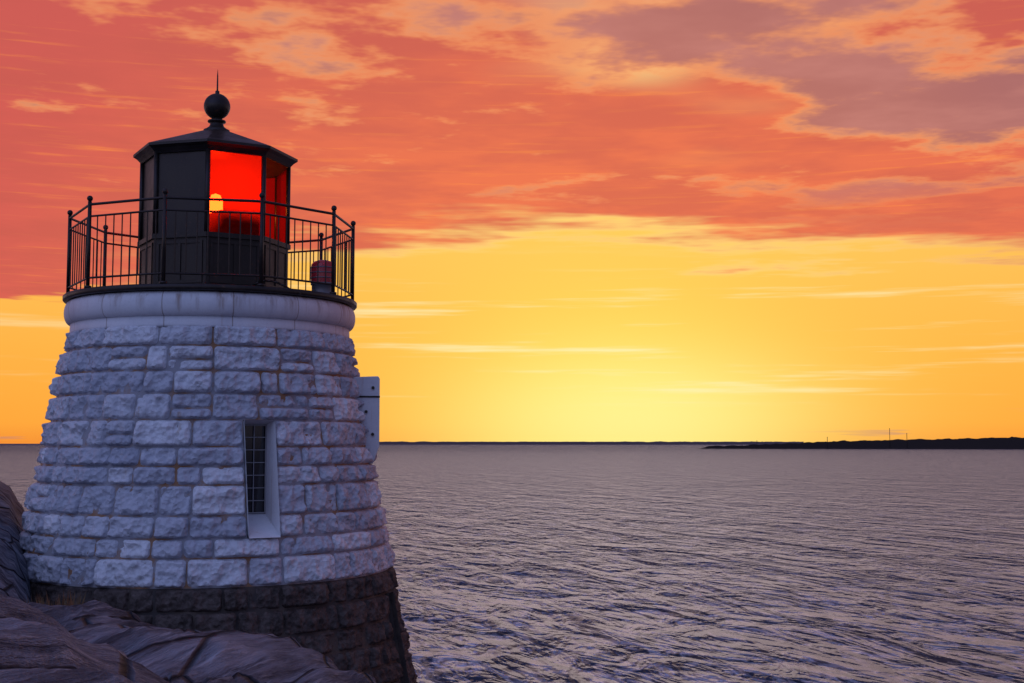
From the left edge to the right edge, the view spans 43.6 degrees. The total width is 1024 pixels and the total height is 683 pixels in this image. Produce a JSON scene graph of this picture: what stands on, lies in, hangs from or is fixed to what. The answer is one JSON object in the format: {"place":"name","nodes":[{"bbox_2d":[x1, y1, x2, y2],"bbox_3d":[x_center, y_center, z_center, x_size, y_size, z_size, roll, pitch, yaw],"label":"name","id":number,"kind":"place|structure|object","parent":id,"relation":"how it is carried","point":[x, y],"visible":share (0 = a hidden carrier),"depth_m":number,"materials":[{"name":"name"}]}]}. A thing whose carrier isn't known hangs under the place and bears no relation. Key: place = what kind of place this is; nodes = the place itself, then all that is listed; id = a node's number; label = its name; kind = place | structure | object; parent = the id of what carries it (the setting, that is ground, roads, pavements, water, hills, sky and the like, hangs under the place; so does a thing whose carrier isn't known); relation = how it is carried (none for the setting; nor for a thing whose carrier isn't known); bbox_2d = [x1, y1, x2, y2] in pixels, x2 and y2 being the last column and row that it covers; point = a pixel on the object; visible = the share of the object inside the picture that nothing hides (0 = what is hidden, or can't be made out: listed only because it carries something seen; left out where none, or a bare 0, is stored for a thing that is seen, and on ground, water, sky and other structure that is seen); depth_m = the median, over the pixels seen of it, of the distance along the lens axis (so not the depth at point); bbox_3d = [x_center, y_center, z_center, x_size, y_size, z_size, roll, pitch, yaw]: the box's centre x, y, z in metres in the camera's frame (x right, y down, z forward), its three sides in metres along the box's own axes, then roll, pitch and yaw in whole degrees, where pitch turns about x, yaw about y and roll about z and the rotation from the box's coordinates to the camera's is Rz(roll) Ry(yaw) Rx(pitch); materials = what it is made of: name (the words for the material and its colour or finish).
{"place":"outdoors","nodes":[
{"label":"outdoors","id":0,"kind":"place"},
{"bbox_2d":[0,481,375,682],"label":"bedrock ground","id":1,"kind":"structure","parent":0,"point":[94,641],"depth_m":6.97,"materials":[{"name":"grey stone"}]},
{"bbox_2d":[24,592,85,605],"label":"dry grass","id":2,"kind":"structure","parent":1,"relation":"on","point":[70,602],"depth_m":8.44,"materials":[{"name":"brown plant"}]},
{"bbox_2d":[19,325,417,682],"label":"lighthouse tower","id":3,"kind":"structure","parent":1,"relation":"on","point":[135,499],"depth_m":15.22,"materials":[{"name":"white stone"}]},
{"bbox_2d":[62,283,356,337],"bbox_3d":[-4.019,-0.295,17.213,3.836,0.520,3.836,1,-5,-13],"label":"gallery ledge","id":4,"kind":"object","parent":3,"relation":"on","point":[170,304],"depth_m":15.56,"materials":[{"name":"white stone"}]},
{"bbox_2d":[66,188,355,299],"bbox_3d":[-4.019,-1.126,17.279,3.820,1.163,3.647,1,-5,-13],"label":"gallery railing","id":5,"kind":"object","parent":4,"relation":"on","point":[86,247],"visible":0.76,"depth_m":15.98,"materials":[{"name":"metal"}]},
{"bbox_2d":[133,71,297,287],"bbox_3d":[-4.019,-2.131,17.359,2.178,3.178,2.178,1,-5,-13],"label":"lantern room","id":6,"kind":"object","parent":4,"relation":"on","point":[178,166],"visible":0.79,"depth_m":16.52,"materials":[{"name":"black metal"}]},
{"bbox_2d":[209,151,286,242],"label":"lantern window","id":7,"kind":"structure","parent":6,"relation":"attached to","point":[234,176],"depth_m":16.63,"materials":[{"name":"red glass"}]},
{"bbox_2d":[251,280,300,294],"bbox_3d":[-3.021,-0.673,16.146,0.936,0.226,0.061,-3,-5,34],"label":"deck conduit","id":8,"kind":"object","parent":4,"relation":"on","point":[276,282],"visible":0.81,"depth_m":16.10,"materials":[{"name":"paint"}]},
{"bbox_2d":[311,260,331,292],"bbox_3d":[-2.549,-0.825,17.260,0.344,0.550,0.344,1,-5,-13],"label":"fog signal","id":9,"kind":"object","parent":4,"relation":"on","point":[324,288],"visible":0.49,"depth_m":17.12,"materials":[{"name":"red metal"}]},
{"bbox_2d":[243,420,280,537],"bbox_3d":[-3.004,1.623,15.224,0.380,1.380,0.506,3,-5,-29],"label":"window","id":10,"kind":"structure","parent":3,"relation":"in","point":[261,482],"depth_m":15.42,"materials":[{"name":"black glass"}]},
{"bbox_2d":[353,376,379,463],"bbox_3d":[-2.001,1.065,17.324,0.475,1.164,0.642,1,-5,-13],"label":"metal panel","id":11,"kind":"object","parent":3,"relation":"attached to","point":[371,406],"visible":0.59,"depth_m":17.05,"materials":[{"name":"grey metal"}]},
{"bbox_2d":[357,386,379,435],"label":"bracket fittings","id":12,"kind":"object","parent":11,"relation":"attached to","point":[366,411],"visible":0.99,"depth_m":17.05,"materials":[{"name":"black metal"}]},
{"bbox_2d":[385,591,408,682],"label":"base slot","id":13,"kind":"object","parent":3,"relation":"attached to","point":[396,629],"visible":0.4,"depth_m":16.56,"materials":[{"name":"black stone"}]},
{"bbox_2d":[0,444,1023,682],"bbox_3d":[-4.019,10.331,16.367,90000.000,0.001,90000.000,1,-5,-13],"label":"sea","id":14,"kind":"structure","parent":0,"point":[604,563],"depth_m":97.82,"materials":[{"name":"liquid"}]},
{"bbox_2d":[0,0,1023,443],"label":"sky","id":15,"kind":"structure","parent":0,"point":[576,220],"materials":[{"name":"orange"}]},
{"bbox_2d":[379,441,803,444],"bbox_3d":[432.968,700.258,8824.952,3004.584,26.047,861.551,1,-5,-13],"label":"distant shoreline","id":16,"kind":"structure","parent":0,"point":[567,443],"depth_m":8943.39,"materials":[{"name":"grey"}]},
{"bbox_2d":[699,428,1023,448],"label":"shore","id":17,"kind":"structure","parent":0,"point":[991,443],"depth_m":2097.83,"materials":[{"name":"grey"}]}
]}

